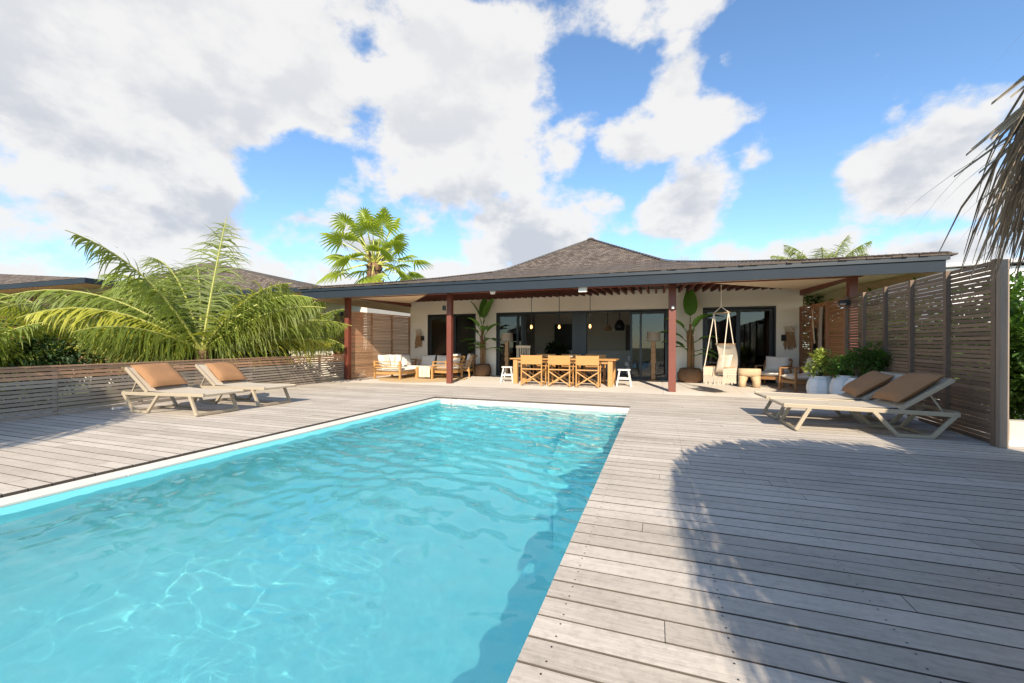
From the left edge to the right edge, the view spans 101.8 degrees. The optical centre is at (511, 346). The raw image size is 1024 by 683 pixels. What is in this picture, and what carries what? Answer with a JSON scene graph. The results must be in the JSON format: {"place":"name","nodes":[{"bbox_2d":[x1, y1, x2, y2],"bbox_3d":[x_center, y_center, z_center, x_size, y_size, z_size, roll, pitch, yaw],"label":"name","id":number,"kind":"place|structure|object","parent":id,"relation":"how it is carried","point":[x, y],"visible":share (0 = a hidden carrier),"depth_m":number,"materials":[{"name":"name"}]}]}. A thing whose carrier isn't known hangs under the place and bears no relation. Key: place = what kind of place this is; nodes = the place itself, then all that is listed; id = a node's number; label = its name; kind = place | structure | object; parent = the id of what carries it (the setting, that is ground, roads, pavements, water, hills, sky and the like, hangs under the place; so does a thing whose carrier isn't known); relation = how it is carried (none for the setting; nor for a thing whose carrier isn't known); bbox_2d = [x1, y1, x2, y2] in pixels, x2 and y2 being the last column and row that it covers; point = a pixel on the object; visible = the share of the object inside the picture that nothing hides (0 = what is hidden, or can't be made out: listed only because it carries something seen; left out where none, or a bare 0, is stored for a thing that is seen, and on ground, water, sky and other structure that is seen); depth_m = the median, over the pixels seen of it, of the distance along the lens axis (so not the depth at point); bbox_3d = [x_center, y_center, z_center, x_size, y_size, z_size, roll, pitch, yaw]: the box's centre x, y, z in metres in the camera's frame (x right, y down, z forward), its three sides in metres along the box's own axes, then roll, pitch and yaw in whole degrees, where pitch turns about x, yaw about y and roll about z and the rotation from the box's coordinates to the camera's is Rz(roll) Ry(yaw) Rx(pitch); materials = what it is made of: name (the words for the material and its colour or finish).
{"place":"outdoors","nodes":[
{"label":"outdoors","id":0,"kind":"place"},
{"bbox_2d":[0,358,806,412],"bbox_3d":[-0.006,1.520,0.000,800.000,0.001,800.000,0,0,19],"label":"ground","id":1,"kind":"structure","parent":0,"point":[116,396],"depth_m":12.12,"materials":[{"name":"green plant"}]},
{"bbox_2d":[0,318,69,408],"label":"coconut palm","id":2,"kind":"object","parent":1,"relation":"on","point":[6,340],"visible":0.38,"depth_m":8.02,"materials":[{"name":"green plant"}]},
{"bbox_2d":[0,320,79,407],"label":"shrub","id":3,"kind":"object","parent":1,"relation":"on","point":[24,340],"visible":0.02,"depth_m":9.86,"materials":[{"name":"green plant"}]},
{"bbox_2d":[0,333,105,413],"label":"shrub","id":4,"kind":"object","parent":1,"relation":"on","point":[71,351],"visible":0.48,"depth_m":8.25,"materials":[{"name":"green plant"}]},
{"bbox_2d":[0,270,195,399],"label":"coconut palm","id":5,"kind":"object","parent":1,"relation":"on","point":[7,308],"visible":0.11,"depth_m":10.54,"materials":[{"name":"green plant"}]},
{"bbox_2d":[0,274,205,384],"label":"neighbour villa","id":6,"kind":"object","parent":1,"relation":"on","point":[10,284],"visible":0.07,"depth_m":15.35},
{"bbox_2d":[88,360,157,389],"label":"shrub","id":7,"kind":"object","parent":1,"relation":"on","point":[116,378],"visible":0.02,"depth_m":13.81,"materials":[{"name":"green plant"}]},
{"bbox_2d":[79,340,258,380],"bbox_3d":[-10.440,0.432,12.611,5.541,1.250,0.076,0,0,1],"label":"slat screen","id":8,"kind":"object","parent":1,"relation":"on","point":[151,359],"visible":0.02,"depth_m":12.59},
{"bbox_2d":[1,217,350,382],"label":"coconut palm","id":9,"kind":"object","parent":1,"relation":"on","point":[169,329],"visible":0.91,"depth_m":9.87,"materials":[{"name":"green plant"}]},
{"bbox_2d":[177,351,221,370],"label":"shrub","id":10,"kind":"object","parent":1,"relation":"on","point":[193,358],"visible":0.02,"depth_m":11.84,"materials":[{"name":"green plant"}]},
{"bbox_2d":[0,400,440,515],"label":"pool basin","id":11,"kind":"object","parent":1,"relation":"in","point":[46,500],"visible":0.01,"depth_m":3.83,"materials":[{"name":"paint"}]},
{"bbox_2d":[0,403,626,682],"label":"pool water","id":12,"kind":"structure","parent":11,"relation":"in","point":[428,544],"depth_m":2.32,"materials":[{"name":"liquid"}]},
{"bbox_2d":[0,398,628,507],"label":"pool coping","id":13,"kind":"object","parent":11,"relation":"on","point":[45,492],"visible":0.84,"depth_m":4.46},
{"bbox_2d":[213,345,293,382],"bbox_3d":[-7.271,0.723,11.620,1.948,1.604,1.726,0,0,36],"label":"shrub","id":14,"kind":"object","parent":1,"relation":"on","point":[260,366],"visible":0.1,"depth_m":11.35,"materials":[{"name":"green plant"}]},
{"bbox_2d":[135,262,409,376],"bbox_3d":[-14.170,-1.383,22.679,16.300,5.650,8.500,0,0,19],"label":"neighbour villa","id":15,"kind":"object","parent":1,"relation":"on","point":[263,280],"visible":0.09,"depth_m":19.47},
{"bbox_2d":[257,347,293,382],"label":"shrub","id":16,"kind":"object","parent":1,"relation":"on","point":[275,360],"visible":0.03,"depth_m":12.66,"materials":[{"name":"green plant"}]},
{"bbox_2d":[221,294,344,377],"bbox_3d":[-7.835,-0.274,14.363,4.365,3.551,4.614,0,0,-26],"label":"coconut palm","id":17,"kind":"object","parent":1,"relation":"on","point":[327,338],"visible":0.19,"depth_m":14.19,"materials":[{"name":"green plant"}]},
{"bbox_2d":[282,358,322,383],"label":"shrub","id":18,"kind":"object","parent":1,"relation":"on","point":[304,372],"visible":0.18,"depth_m":12.67,"materials":[{"name":"green plant"}]},
{"bbox_2d":[1,398,664,632],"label":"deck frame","id":19,"kind":"object","parent":1,"relation":"on","point":[547,403],"depth_m":8.09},
{"bbox_2d":[0,381,1023,682],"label":"deck","id":20,"kind":"structure","parent":19,"relation":"on","point":[768,563],"depth_m":2.48,"materials":[{"name":"grey wood"}]},
{"bbox_2d":[111,406,128,409],"bbox_3d":[-6.654,1.053,7.073,0.086,0.040,0.220,0,0,19],"label":"deck socket","id":21,"kind":"object","parent":20,"relation":"on","point":[122,407],"visible":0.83,"depth_m":7.03,"materials":[{"name":"white paint"}]},
{"bbox_2d":[0,354,343,421],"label":"slat fence","id":22,"kind":"object","parent":20,"relation":"on","point":[55,388],"visible":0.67,"depth_m":7.00,"materials":[{"name":"brown wood"}]},
{"bbox_2d":[121,367,244,416],"bbox_3d":[-5.431,0.710,6.878,1.821,0.731,0.700,0,0,17],"label":"sun lounger","id":23,"kind":"object","parent":20,"relation":"on","point":[181,390],"visible":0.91,"depth_m":6.76,"materials":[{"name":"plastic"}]},
{"bbox_2d":[130,363,188,386],"bbox_3d":[-5.944,0.481,7.037,0.499,0.378,0.618,0,0,17],"label":"pillow","id":24,"kind":"object","parent":23,"relation":"on","point":[159,374],"visible":1,"depth_m":6.94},
{"bbox_2d":[192,364,295,406],"bbox_3d":[-5.091,0.712,7.916,1.821,0.731,0.700,0,0,19],"label":"sun lounger","id":25,"kind":"object","parent":20,"relation":"on","point":[210,377],"visible":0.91,"depth_m":7.82,"materials":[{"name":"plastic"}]},
{"bbox_2d":[204,362,246,380],"bbox_3d":[-5.574,0.496,8.116,0.457,0.359,0.576,0,0,19],"label":"pillow","id":26,"kind":"object","parent":25,"relation":"on","point":[223,371],"visible":1,"depth_m":8.02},
{"bbox_2d":[540,436,1023,682],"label":"deck screws","id":27,"kind":"object","parent":20,"relation":"on","point":[715,581],"visible":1,"depth_m":2.06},
{"bbox_2d":[754,371,909,424],"bbox_3d":[4.841,0.752,6.394,1.821,0.731,0.700,0,0,17],"label":"sun lounger","id":28,"kind":"object","parent":20,"relation":"on","point":[845,396],"visible":0.6,"depth_m":6.28,"materials":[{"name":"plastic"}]},
{"bbox_2d":[840,370,894,396],"bbox_3d":[5.316,0.560,6.247,0.453,0.378,0.618,0,0,22],"label":"pillow","id":29,"kind":"object","parent":28,"relation":"on","point":[865,383],"visible":1,"depth_m":6.08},
{"bbox_2d":[829,375,856,393],"bbox_3d":[6.534,0.847,8.121,0.539,0.560,0.514,0,0,-36],"label":"planter","id":30,"kind":"object","parent":20,"relation":"on","point":[836,385],"visible":0.41,"depth_m":8.06,"materials":[{"name":"white ceramic"}]},
{"bbox_2d":[824,355,860,377],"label":"potted shrub","id":31,"kind":"object","parent":30,"relation":"in","point":[834,371],"visible":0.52,"depth_m":8.14,"materials":[{"name":"green plant"}]},
{"bbox_2d":[842,377,872,400],"bbox_3d":[6.207,0.846,7.366,0.560,0.560,0.533,0,0,6],"label":"planter","id":32,"kind":"object","parent":20,"relation":"on","point":[850,379],"visible":0.12,"depth_m":7.45,"materials":[{"name":"white ceramic"}]},
{"bbox_2d":[770,378,960,438],"bbox_3d":[4.565,0.751,5.541,1.821,0.731,0.700,0,0,18],"label":"sun lounger","id":33,"kind":"object","parent":20,"relation":"on","point":[876,407],"visible":0.91,"depth_m":5.28,"materials":[{"name":"plastic"}]},
{"bbox_2d":[870,373,944,401],"bbox_3d":[5.077,0.526,5.373,0.504,0.382,0.644,0,0,18],"label":"pillow","id":34,"kind":"object","parent":33,"relation":"on","point":[904,387],"visible":1,"depth_m":5.22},
{"bbox_2d":[844,259,999,446],"bbox_3d":[6.351,0.176,6.842,0.076,2.500,4.778,0,0,23],"label":"slat screen","id":35,"kind":"object","parent":20,"relation":"on","point":[945,396],"visible":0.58,"depth_m":5.53,"materials":[{"name":"wood"}]},
{"bbox_2d":[896,414,1023,446],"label":"kerb","id":36,"kind":"structure","parent":20,"relation":"on","point":[1016,443],"depth_m":4.68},
{"bbox_2d":[900,38,1023,288],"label":"thatched parasol","id":37,"kind":"object","parent":20,"relation":"on","point":[1010,182],"visible":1,"depth_m":1.40,"materials":[{"name":"plant"}]},
{"bbox_2d":[995,259,1009,447],"bbox_3d":[5.427,0.082,4.603,0.080,2.080,0.065,0,0,19],"label":"screen end post","id":38,"kind":"object","parent":20,"relation":"on","point":[1002,351],"visible":0.87,"depth_m":4.58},
{"bbox_2d":[1009,419,1023,441],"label":"garden wall","id":39,"kind":"structure","parent":20,"relation":"on","point":[1016,430],"depth_m":4.71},
{"bbox_2d":[298,238,957,391],"bbox_3d":[3.321,-1.696,17.492,15.761,5.780,15.335,0,0,19],"label":"villa","id":40,"kind":"object","parent":19,"relation":"on","point":[762,300],"visible":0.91,"depth_m":13.18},
{"bbox_2d":[415,329,421,348],"bbox_3d":[-3.731,-0.290,16.589,0.356,0.780,0.082,0,0,19],"label":"macrame hanging","id":41,"kind":"object","parent":40,"relation":"attached to","point":[418,340],"visible":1,"depth_m":16.58,"materials":[{"name":"beige fabric"}]},
{"bbox_2d":[429,316,446,373],"bbox_3d":[-2.786,-0.047,16.372,1.040,2.248,0.045,0,0,19],"label":"sliding door","id":42,"kind":"structure","parent":40,"relation":"in","point":[437,324],"depth_m":16.42,"materials":[{"name":"glass"}]},
{"bbox_2d":[498,314,518,374],"bbox_3d":[-0.143,-0.042,15.450,0.800,2.258,0.045,0,0,19],"label":"sliding door","id":43,"kind":"structure","parent":40,"relation":"in","point":[509,323],"depth_m":15.44,"materials":[{"name":"glass"}]},
{"bbox_2d":[519,314,522,375],"bbox_3d":[0.025,-0.041,15.429,0.790,2.258,0.075,0,0,19],"label":"sliding door","id":44,"kind":"structure","parent":40,"relation":"in","point":[520,315],"depth_m":15.34,"materials":[{"name":"grey metal"}]},
{"bbox_2d":[523,314,524,354],"bbox_3d":[0.071,-0.041,15.482,0.818,2.258,0.045,0,0,19],"label":"sliding door","id":45,"kind":"structure","parent":40,"relation":"in","point":[523,314],"depth_m":15.34,"materials":[{"name":"grey metal"}]},
{"bbox_2d":[530,293,531,328],"bbox_3d":[0.588,-1.085,12.611,0.068,1.125,0.068,0,0,19],"label":"pendant lamp","id":46,"kind":"object","parent":40,"relation":"hanging from","point":[531,311],"visible":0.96,"depth_m":12.60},
{"bbox_2d":[544,340,569,355],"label":"indoor plant","id":47,"kind":"object","parent":40,"relation":"on","point":[557,348],"visible":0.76,"depth_m":17.66,"materials":[{"name":"green plant"}]},
{"bbox_2d":[558,291,559,328],"bbox_3d":[1.400,-1.072,12.328,0.068,1.125,0.068,0,0,19],"label":"pendant lamp","id":48,"kind":"object","parent":40,"relation":"hanging from","point":[559,310],"visible":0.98,"depth_m":12.32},
{"bbox_2d":[555,324,571,367],"bbox_3d":[2.686,0.006,21.075,1.000,2.190,0.370,0,0,19],"label":"inner doorway","id":49,"kind":"structure","parent":40,"relation":"in","point":[563,334],"depth_m":20.90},
{"bbox_2d":[578,287,586,292],"bbox_3d":[1.739,-1.403,10.198,0.200,0.160,0.120,0,0,19],"label":"spotlight","id":50,"kind":"object","parent":40,"relation":"attached to","point":[582,289],"visible":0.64,"depth_m":10.14,"materials":[{"name":"white paint"}]},
{"bbox_2d":[604,312,611,330],"bbox_3d":[3.905,-1.189,16.961,0.320,1.110,0.315,0,0,19],"label":"shaded pendant","id":51,"kind":"object","parent":40,"relation":"hanging from","point":[607,327],"visible":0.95,"depth_m":16.90,"materials":[{"name":"wicker"}]},
{"bbox_2d":[614,312,624,330],"bbox_3d":[4.128,-1.173,15.931,0.400,1.140,0.394,0,0,19],"label":"shaded pendant","id":52,"kind":"object","parent":40,"relation":"hanging from","point":[619,325],"visible":0.95,"depth_m":15.80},
{"bbox_2d":[630,312,639,378],"bbox_3d":[4.491,-0.023,13.888,1.060,2.258,0.045,0,0,19],"label":"sliding door","id":53,"kind":"structure","parent":40,"relation":"in","point":[634,316],"depth_m":14.00,"materials":[{"name":"glass"}]},
{"bbox_2d":[625,355,667,374],"bbox_3d":[5.097,0.669,15.087,1.900,0.731,0.850,0,0,19],"label":"indoor sofa","id":54,"kind":"object","parent":40,"relation":"on","point":[627,363],"visible":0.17,"depth_m":14.99,"materials":[{"name":"teal fabric"}]},
{"bbox_2d":[639,311,667,379],"bbox_3d":[4.678,-0.022,13.770,0.870,2.258,0.045,0,0,19],"label":"sliding door","id":55,"kind":"structure","parent":40,"relation":"in","point":[650,321],"depth_m":13.76,"materials":[{"name":"glass"}]},
{"bbox_2d":[703,283,737,385],"bbox_3d":[4.989,-0.287,9.916,0.538,2.424,0.593,0,0,-23],"label":"hanging chair","id":56,"kind":"object","parent":40,"relation":"hanging from","point":[727,365],"visible":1,"depth_m":9.88,"materials":[{"name":"fabric"}]},
{"bbox_2d":[704,309,739,381],"bbox_3d":[6.599,-0.019,13.084,0.990,2.268,0.075,0,0,19],"label":"sliding door","id":57,"kind":"structure","parent":40,"relation":"in","point":[720,319],"depth_m":13.10,"materials":[{"name":"glass"}]},
{"bbox_2d":[739,308,772,382],"bbox_3d":[7.486,-0.015,12.834,0.970,2.268,0.075,0,0,19],"label":"sliding door","id":58,"kind":"structure","parent":40,"relation":"in","point":[756,325],"depth_m":12.83,"materials":[{"name":"glass"}]},
{"bbox_2d":[783,326,795,349],"bbox_3d":[8.279,-0.245,12.401,0.343,0.737,0.076,0,0,19],"label":"macrame hanging","id":59,"kind":"object","parent":40,"relation":"attached to","point":[790,336],"visible":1,"depth_m":12.39,"materials":[{"name":"beige fabric"}]},
{"bbox_2d":[839,300,852,305],"bbox_3d":[7.161,-0.930,8.927,0.240,0.120,0.090,0,0,19],"label":"wall lamp","id":60,"kind":"object","parent":40,"relation":"attached to","point":[844,302],"visible":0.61,"depth_m":8.90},
{"bbox_2d":[323,347,378,377],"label":"shrub","id":61,"kind":"object","parent":1,"relation":"on","point":[341,363],"visible":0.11,"depth_m":15.94,"materials":[{"name":"green plant"}]},
{"bbox_2d":[314,206,432,285],"bbox_3d":[-7.472,-3.028,22.779,6.342,9.047,6.288,0,0,-29],"label":"fan palm","id":62,"kind":"object","parent":1,"relation":"on","point":[375,264],"visible":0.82,"depth_m":21.77,"materials":[{"name":"green plant"}]},
{"bbox_2d":[0,0,1023,348],"label":"sky","id":63,"kind":"structure","parent":0,"point":[500,134],"materials":[{"name":"blue"}]},
{"bbox_2d":[334,373,806,397],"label":"terrace","id":64,"kind":"structure","parent":0,"point":[701,388],"depth_m":11.57,"materials":[{"name":"stone"}]},
{"bbox_2d":[351,311,409,378],"bbox_3d":[-4.711,0.091,15.118,0.076,2.580,3.520,0,0,20],"label":"slat screen","id":65,"kind":"object","parent":64,"relation":"on","point":[378,346],"visible":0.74,"depth_m":14.60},
{"bbox_2d":[374,354,460,378],"bbox_3d":[-3.192,0.689,14.534,2.010,0.796,2.510,0,0,19],"label":"corner sofa","id":66,"kind":"object","parent":64,"relation":"on","point":[398,364],"visible":0.86,"depth_m":14.10,"materials":[{"name":"fabric"}]},
{"bbox_2d":[378,375,467,381],"bbox_3d":[-2.946,1.077,13.892,2.920,0.015,2.920,0,0,19],"label":"jute rug","id":67,"kind":"object","parent":64,"relation":"on","point":[436,378],"visible":0.87,"depth_m":13.40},
{"bbox_2d":[416,366,443,378],"bbox_3d":[-2.757,0.889,14.038,0.640,0.400,0.800,0,0,19],"label":"coffee table","id":68,"kind":"object","parent":67,"relation":"on","point":[417,372],"visible":0.58,"depth_m":13.75,"materials":[{"name":"brown wood"}]},
{"bbox_2d":[419,365,435,376],"bbox_3d":[-2.757,0.846,13.997,0.428,0.353,0.838,0,0,19],"label":"throw blanket","id":69,"kind":"object","parent":68,"relation":"on","point":[424,371],"visible":0.94,"depth_m":13.65,"materials":[{"name":"fabric"}]},
{"bbox_2d":[432,354,464,377],"bbox_3d":[-2.106,0.671,13.907,0.839,0.843,0.720,0,0,29],"label":"lounge chair","id":70,"kind":"object","parent":67,"relation":"on","point":[457,362],"visible":0.66,"depth_m":13.78,"materials":[{"name":"brown wood"}]},
{"bbox_2d":[455,353,476,376],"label":"lounge chair","id":71,"kind":"object","parent":64,"relation":"on","point":[467,365],"visible":0.7,"depth_m":14.69,"materials":[{"name":"fabric"}]},
{"bbox_2d":[461,298,501,375],"bbox_3d":[-1.138,-0.361,15.083,1.459,2.912,0.996,0,0,19],"label":"banana plant","id":72,"kind":"object","parent":64,"relation":"on","point":[482,368],"visible":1,"depth_m":15.12,"materials":[{"name":"green plant"}]},
{"bbox_2d":[500,366,512,382],"bbox_3d":[-0.114,0.864,12.747,0.446,0.478,0.327,0,0,19],"label":"stool","id":73,"kind":"object","parent":64,"relation":"on","point":[505,374],"visible":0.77,"depth_m":12.66,"materials":[{"name":"white paint"}]},
{"bbox_2d":[501,333,512,376],"bbox_3d":[-0.176,0.314,14.993,0.430,1.570,0.430,0,0,19],"label":"floor lamp","id":74,"kind":"object","parent":64,"relation":"on","point":[507,336],"visible":0.86,"depth_m":14.92,"materials":[{"name":"brown wood"}]},
{"bbox_2d":[516,346,530,379],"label":"wooden chair","id":75,"kind":"object","parent":64,"relation":"on","point":[522,347],"visible":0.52,"depth_m":13.75,"materials":[{"name":"beige wood"}]},
{"bbox_2d":[520,355,546,385],"bbox_3d":[0.617,0.672,11.714,0.630,0.860,0.550,0,0,19],"label":"director chair","id":76,"kind":"object","parent":64,"relation":"on","point":[531,359],"visible":1,"depth_m":11.50,"materials":[{"name":"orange wood"}]},
{"bbox_2d":[533,354,555,381],"bbox_3d":[1.016,0.674,13.131,0.630,0.860,0.550,0,0,19],"label":"director chair","id":77,"kind":"object","parent":64,"relation":"on","point":[537,366],"visible":0.49,"depth_m":13.25,"materials":[{"name":"orange wood"}]},
{"bbox_2d":[548,355,574,387],"bbox_3d":[1.354,0.676,11.457,0.630,0.860,0.550,0,0,20],"label":"director chair","id":78,"kind":"object","parent":64,"relation":"on","point":[557,360],"visible":1,"depth_m":11.25,"materials":[{"name":"orange wood"}]},
{"bbox_2d":[510,357,618,386],"bbox_3d":[1.529,0.731,12.174,3.040,0.750,0.996,0,0,19],"label":"dining table","id":79,"kind":"object","parent":64,"relation":"on","point":[611,362],"visible":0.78,"depth_m":12.04,"materials":[{"name":"orange wood"}]},
{"bbox_2d":[558,354,580,382],"bbox_3d":[1.781,0.677,12.896,0.630,0.860,0.550,0,0,20],"label":"director chair","id":80,"kind":"object","parent":64,"relation":"on","point":[574,356],"visible":0.4,"depth_m":13.05,"materials":[{"name":"orange wood"}]},
{"bbox_2d":[575,355,600,388],"bbox_3d":[2.062,0.678,11.210,0.630,0.860,0.550,0,0,18],"label":"director chair","id":81,"kind":"object","parent":64,"relation":"on","point":[588,360],"visible":1,"depth_m":10.98,"materials":[{"name":"orange wood"}]},
{"bbox_2d":[584,354,605,383],"bbox_3d":[2.508,0.680,12.611,0.630,0.860,0.550,0,0,17],"label":"director chair","id":82,"kind":"object","parent":64,"relation":"on","point":[603,366],"visible":0.53,"depth_m":12.74,"materials":[{"name":"orange wood"}]},
{"bbox_2d":[616,369,631,386],"bbox_3d":[3.101,0.877,11.520,0.446,0.478,0.327,0,0,16],"label":"stool","id":83,"kind":"object","parent":64,"relation":"on","point":[625,378],"visible":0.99,"depth_m":11.40,"materials":[{"name":"white paint"}]},
{"bbox_2d":[646,332,659,380],"bbox_3d":[4.536,0.334,13.351,0.430,1.570,0.430,0,0,19],"label":"floor lamp","id":84,"kind":"object","parent":64,"relation":"on","point":[653,336],"visible":0.99,"depth_m":13.28,"materials":[{"name":"brown wood"}]},
{"bbox_2d":[661,290,727,382],"bbox_3d":[5.618,-0.354,12.822,1.999,2.954,0.921,0,0,19],"label":"banana plant","id":85,"kind":"object","parent":64,"relation":"on","point":[690,373],"visible":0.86,"depth_m":12.86,"materials":[{"name":"green plant"}]},
{"bbox_2d":[738,368,760,387],"bbox_3d":[6.525,0.872,11.438,0.570,0.510,0.420,0,0,27],"label":"stump stool","id":86,"kind":"object","parent":64,"relation":"on","point":[753,374],"visible":0.99,"depth_m":11.28,"materials":[{"name":"brown wood"}]},
{"bbox_2d":[755,356,792,387],"bbox_3d":[7.411,0.710,11.765,0.839,0.843,0.720,0,0,-41],"label":"armchair","id":87,"kind":"object","parent":64,"relation":"on","point":[771,366],"visible":0.83,"depth_m":11.73,"materials":[{"name":"fabric"}]},
{"bbox_2d":[779,357,828,392],"bbox_3d":[7.299,0.710,10.390,0.839,0.843,0.740,0,0,4],"label":"armchair","id":88,"kind":"object","parent":64,"relation":"on","point":[795,378],"visible":0.45,"depth_m":10.25,"materials":[{"name":"brown wood"}]},
{"bbox_2d":[806,375,832,393],"bbox_3d":[6.524,0.877,8.760,0.539,0.500,0.514,0,0,-35],"label":"planter","id":89,"kind":"object","parent":64,"relation":"on","point":[815,384],"visible":0.69,"depth_m":8.61,"materials":[{"name":"white ceramic"}]},
{"bbox_2d":[800,347,839,376],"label":"potted shrub","id":90,"kind":"object","parent":89,"relation":"in","point":[821,361],"visible":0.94,"depth_m":8.69,"materials":[{"name":"green plant"}]},
{"bbox_2d":[799,298,843,385],"bbox_3d":[7.933,0.133,10.711,0.076,2.600,3.522,0,0,21],"label":"slat screen","id":91,"kind":"object","parent":64,"relation":"on","point":[806,337],"visible":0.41,"depth_m":10.44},
{"bbox_2d":[812,310,815,343],"bbox_3d":[7.929,-0.517,10.947,0.060,0.906,0.227,0,0,19],"label":"driftwood stick","id":92,"kind":"object","parent":91,"relation":"attached to","point":[813,327],"visible":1,"depth_m":10.92,"materials":[{"name":"beige wood"}]},
{"bbox_2d":[812,328,816,352],"bbox_3d":[7.949,-0.142,10.921,0.057,0.650,0.198,0,0,19],"label":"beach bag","id":93,"kind":"object","parent":91,"relation":"hanging from","point":[814,345],"visible":0.93,"depth_m":10.87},
{"bbox_2d":[818,307,822,349],"bbox_3d":[7.839,-0.413,10.558,0.052,1.150,0.315,0,0,21],"label":"towel","id":94,"kind":"object","parent":91,"relation":"hanging from","point":[820,339],"visible":0.91,"depth_m":10.54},
{"bbox_2d":[569,350,629,372],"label":"kitchen island","id":95,"kind":"structure","parent":0,"point":[621,355],"depth_m":17.31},
{"bbox_2d":[626,325,629,349],"bbox_3d":[5.925,0.068,19.734,1.000,2.100,0.630,0,0,19],"label":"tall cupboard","id":96,"kind":"object","parent":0,"point":[627,337],"visible":0.11,"depth_m":19.59,"materials":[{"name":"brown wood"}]},
{"bbox_2d":[833,341,891,376],"bbox_3d":[6.281,0.283,7.400,0.787,0.749,0.776,0,0,-24],"label":"potted shrub","id":97,"kind":"object","parent":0,"point":[869,363],"visible":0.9,"depth_m":7.37,"materials":[{"name":"green plant"}]},
{"bbox_2d":[923,399,1023,428],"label":"garden path","id":98,"kind":"structure","parent":0,"point":[973,420],"depth_m":7.00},
{"bbox_2d":[770,235,872,260],"bbox_3d":[17.448,-2.383,23.428,4.411,7.949,4.588,0,0,-39],"label":"coconut palm","id":99,"kind":"object","parent":98,"relation":"on","point":[792,252],"visible":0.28,"depth_m":23.24,"materials":[{"name":"green plant"}]},
{"bbox_2d":[803,306,881,368],"bbox_3d":[9.528,0.131,11.944,2.014,2.887,2.597,0,0,4],"label":"shrub","id":100,"kind":"object","parent":98,"relation":"on","point":[831,334],"visible":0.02,"depth_m":11.89,"materials":[{"name":"green plant"}]},
{"bbox_2d":[803,288,895,360],"bbox_3d":[10.730,-0.384,13.716,3.498,3.944,4.377,0,0,19],"label":"shrub","id":101,"kind":"object","parent":98,"relation":"on","point":[807,300],"visible":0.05,"depth_m":13.78,"materials":[{"name":"green plant"}]},
{"bbox_2d":[832,287,924,355],"bbox_3d":[9.034,0.034,10.143,2.651,3.079,2.232,0,0,-32],"label":"shrub","id":102,"kind":"object","parent":98,"relation":"on","point":[869,289],"visible":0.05,"depth_m":9.95,"materials":[{"name":"green plant"}]},
{"bbox_2d":[860,277,989,406],"bbox_3d":[8.535,0.071,8.605,2.269,3.002,2.644,0,0,19],"label":"shrub","id":103,"kind":"object","parent":98,"relation":"on","point":[914,278],"visible":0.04,"depth_m":8.37,"materials":[{"name":"green plant"}]},
{"bbox_2d":[859,257,1023,359],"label":"white outbuilding","id":104,"kind":"structure","parent":98,"relation":"on","point":[953,266],"depth_m":14.51,"materials":[{"name":"metal"}]},
{"bbox_2d":[895,285,1023,420],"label":"shrub","id":105,"kind":"object","parent":98,"relation":"on","point":[942,344],"visible":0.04,"depth_m":7.15,"materials":[{"name":"green plant"}]},
{"bbox_2d":[922,271,1023,419],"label":"shrub","id":106,"kind":"object","parent":98,"relation":"on","point":[1019,285],"visible":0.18,"depth_m":6.00,"materials":[{"name":"green plant"}]},
{"bbox_2d":[966,289,1023,419],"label":"shrub","id":107,"kind":"object","parent":98,"relation":"on","point":[1019,335],"visible":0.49,"depth_m":5.59,"materials":[{"name":"green plant"}]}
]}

